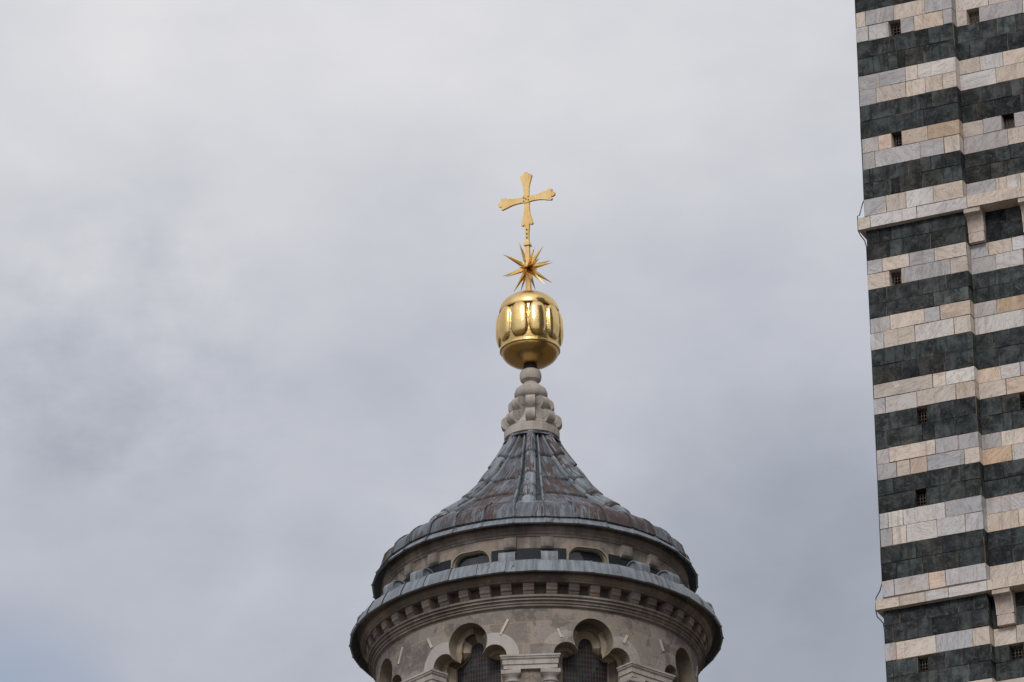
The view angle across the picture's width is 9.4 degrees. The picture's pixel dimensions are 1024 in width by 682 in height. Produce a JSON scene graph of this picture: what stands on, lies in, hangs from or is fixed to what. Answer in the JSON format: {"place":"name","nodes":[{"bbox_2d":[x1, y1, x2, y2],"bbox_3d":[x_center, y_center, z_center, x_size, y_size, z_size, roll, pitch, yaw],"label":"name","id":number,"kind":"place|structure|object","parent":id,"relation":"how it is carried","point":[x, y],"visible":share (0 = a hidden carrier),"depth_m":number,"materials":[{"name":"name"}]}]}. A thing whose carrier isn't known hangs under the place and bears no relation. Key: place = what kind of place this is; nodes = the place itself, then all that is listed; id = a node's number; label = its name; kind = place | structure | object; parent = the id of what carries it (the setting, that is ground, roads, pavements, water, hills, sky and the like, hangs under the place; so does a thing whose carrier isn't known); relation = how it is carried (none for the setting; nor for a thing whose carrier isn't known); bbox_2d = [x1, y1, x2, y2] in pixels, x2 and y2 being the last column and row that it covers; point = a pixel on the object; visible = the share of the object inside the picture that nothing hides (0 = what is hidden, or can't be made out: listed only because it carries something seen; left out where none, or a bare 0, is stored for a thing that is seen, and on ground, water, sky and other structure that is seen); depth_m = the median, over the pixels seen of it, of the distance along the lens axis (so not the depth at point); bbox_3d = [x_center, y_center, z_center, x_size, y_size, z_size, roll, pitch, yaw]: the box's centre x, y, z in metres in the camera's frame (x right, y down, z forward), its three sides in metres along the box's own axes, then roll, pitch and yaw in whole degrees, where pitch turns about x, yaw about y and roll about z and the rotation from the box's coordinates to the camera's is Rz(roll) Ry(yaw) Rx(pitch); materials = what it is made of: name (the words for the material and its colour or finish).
{"place":"outdoors","nodes":[
{"label":"outdoors","id":0,"kind":"place"},
{"bbox_2d":[0,0,886,681],"label":"sky","id":1,"kind":"structure","parent":0,"point":[254,286],"materials":[{"name":"grey"}]},
{"label":"ground","id":2,"kind":"structure","parent":0,"visible":0},
{"bbox_2d":[349,367,723,681],"bbox_3d":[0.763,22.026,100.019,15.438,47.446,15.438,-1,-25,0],"label":"cathedral dome lantern","id":3,"kind":"object","parent":2,"relation":"on","point":[534,554],"visible":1,"depth_m":105.88,"materials":[{"name":"stone"}]},
{"bbox_2d":[379,658,401,681],"bbox_3d":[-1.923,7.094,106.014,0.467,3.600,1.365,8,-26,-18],"label":"trefoil window","id":4,"kind":"structure","parent":3,"relation":"in","point":[386,668],"depth_m":106.89,"materials":[{"name":"stone"}]},
{"bbox_2d":[390,573,403,582],"bbox_3d":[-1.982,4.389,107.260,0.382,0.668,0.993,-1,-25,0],"label":"oval window","id":5,"kind":"structure","parent":3,"relation":"in","point":[399,576],"depth_m":107.13,"materials":[{"name":"stone"}]},
{"bbox_2d":[433,623,506,681],"bbox_3d":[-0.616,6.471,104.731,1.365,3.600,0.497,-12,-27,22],"label":"trefoil window","id":6,"kind":"structure","parent":3,"relation":"in","point":[467,644],"depth_m":105.42,"materials":[{"name":"stone"}]},
{"bbox_2d":[446,541,496,567],"bbox_3d":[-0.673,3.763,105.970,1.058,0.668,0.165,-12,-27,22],"label":"oval window","id":7,"kind":"structure","parent":3,"relation":"in","point":[469,554],"depth_m":106.04,"materials":[{"name":"stone"}]},
{"bbox_2d":[496,172,563,369],"bbox_3d":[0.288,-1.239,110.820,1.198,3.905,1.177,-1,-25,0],"label":"gilded finial","id":8,"kind":"object","parent":3,"relation":"on","point":[529,328],"visible":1,"depth_m":110.01,"materials":[{"name":"metal"}]},
{"bbox_2d":[560,538,613,562],"bbox_3d":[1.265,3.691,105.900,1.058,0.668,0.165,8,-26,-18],"label":"oval window","id":9,"kind":"structure","parent":3,"relation":"in","point":[585,550],"depth_m":105.96,"materials":[{"name":"stone"}]},
{"bbox_2d":[554,618,629,681],"bbox_3d":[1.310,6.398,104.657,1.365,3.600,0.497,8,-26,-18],"label":"trefoil window","id":10,"kind":"structure","parent":3,"relation":"in","point":[592,661],"depth_m":105.31,"materials":[{"name":"stone"}]},
{"bbox_2d":[659,564,680,583],"bbox_3d":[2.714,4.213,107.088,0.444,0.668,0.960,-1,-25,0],"label":"oval window","id":11,"kind":"structure","parent":3,"relation":"in","point":[664,567],"depth_m":107.05,"materials":[{"name":"stone"}]},
{"bbox_2d":[665,648,691,681],"bbox_3d":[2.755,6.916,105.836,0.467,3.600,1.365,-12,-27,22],"label":"trefoil window","id":12,"kind":"structure","parent":3,"relation":"in","point":[683,664],"depth_m":106.69,"materials":[{"name":"stone"}]},
{"bbox_2d":[855,0,1023,681],"bbox_3d":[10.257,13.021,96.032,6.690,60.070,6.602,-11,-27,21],"label":"bell tower","id":13,"kind":"structure","parent":2,"relation":"on","point":[941,221],"depth_m":99.89,"materials":[{"name":"stone"}]},
{"bbox_2d":[855,10,886,680],"bbox_3d":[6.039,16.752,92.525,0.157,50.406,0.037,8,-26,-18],"label":"lightning cable","id":14,"kind":"object","parent":13,"relation":"attached to","point":[871,358],"visible":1,"depth_m":100.22,"materials":[{"name":"metal"}]},
{"bbox_2d":[891,22,900,34],"bbox_3d":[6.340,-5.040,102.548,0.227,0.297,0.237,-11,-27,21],"label":"small window","id":15,"kind":"structure","parent":13,"relation":"in","point":[897,31],"depth_m":102.50,"materials":[{"name":"metal"}]},
{"bbox_2d":[892,272,901,285],"bbox_3d":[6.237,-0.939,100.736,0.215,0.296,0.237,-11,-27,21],"label":"small window","id":16,"kind":"structure","parent":13,"relation":"in","point":[898,279],"depth_m":100.66,"materials":[{"name":"metal"}]},
{"bbox_2d":[894,135,901,146],"bbox_3d":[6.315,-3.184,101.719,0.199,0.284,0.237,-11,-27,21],"label":"small window","id":17,"kind":"structure","parent":13,"relation":"in","point":[899,142],"depth_m":101.63,"materials":[{"name":"metal"}]},
{"bbox_2d":[918,491,926,505],"bbox_3d":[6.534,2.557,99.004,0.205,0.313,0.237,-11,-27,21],"label":"small window","id":18,"kind":"structure","parent":13,"relation":"in","point":[923,500],"depth_m":98.94,"materials":[{"name":"metal"}]},
{"bbox_2d":[919,408,927,423],"bbox_3d":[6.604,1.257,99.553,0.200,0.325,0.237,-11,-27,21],"label":"small window","id":19,"kind":"structure","parent":13,"relation":"in","point":[925,418],"depth_m":99.49,"materials":[{"name":"metal"}]},
{"bbox_2d":[920,657,928,671],"bbox_3d":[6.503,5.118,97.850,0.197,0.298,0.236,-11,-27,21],"label":"small window","id":20,"kind":"structure","parent":13,"relation":"in","point":[926,666],"depth_m":97.78,"materials":[{"name":"metal"}]},
{"bbox_2d":[969,11,979,24],"bbox_3d":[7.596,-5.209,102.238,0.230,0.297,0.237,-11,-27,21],"label":"small window","id":21,"kind":"structure","parent":13,"relation":"in","point":[975,20],"depth_m":102.15,"materials":[{"name":"metal"}]},
{"bbox_2d":[1004,116,1014,129],"bbox_3d":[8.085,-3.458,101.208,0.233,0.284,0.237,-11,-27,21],"label":"small window","id":22,"kind":"structure","parent":13,"relation":"in","point":[1012,116],"depth_m":101.11,"materials":[{"name":"metal"}]},
{"bbox_2d":[1012,645,1023,660],"bbox_3d":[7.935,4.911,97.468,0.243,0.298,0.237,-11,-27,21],"label":"small window","id":23,"kind":"structure","parent":13,"relation":"in","point":[1021,648],"depth_m":97.38,"materials":[{"name":"metal"}]}
]}

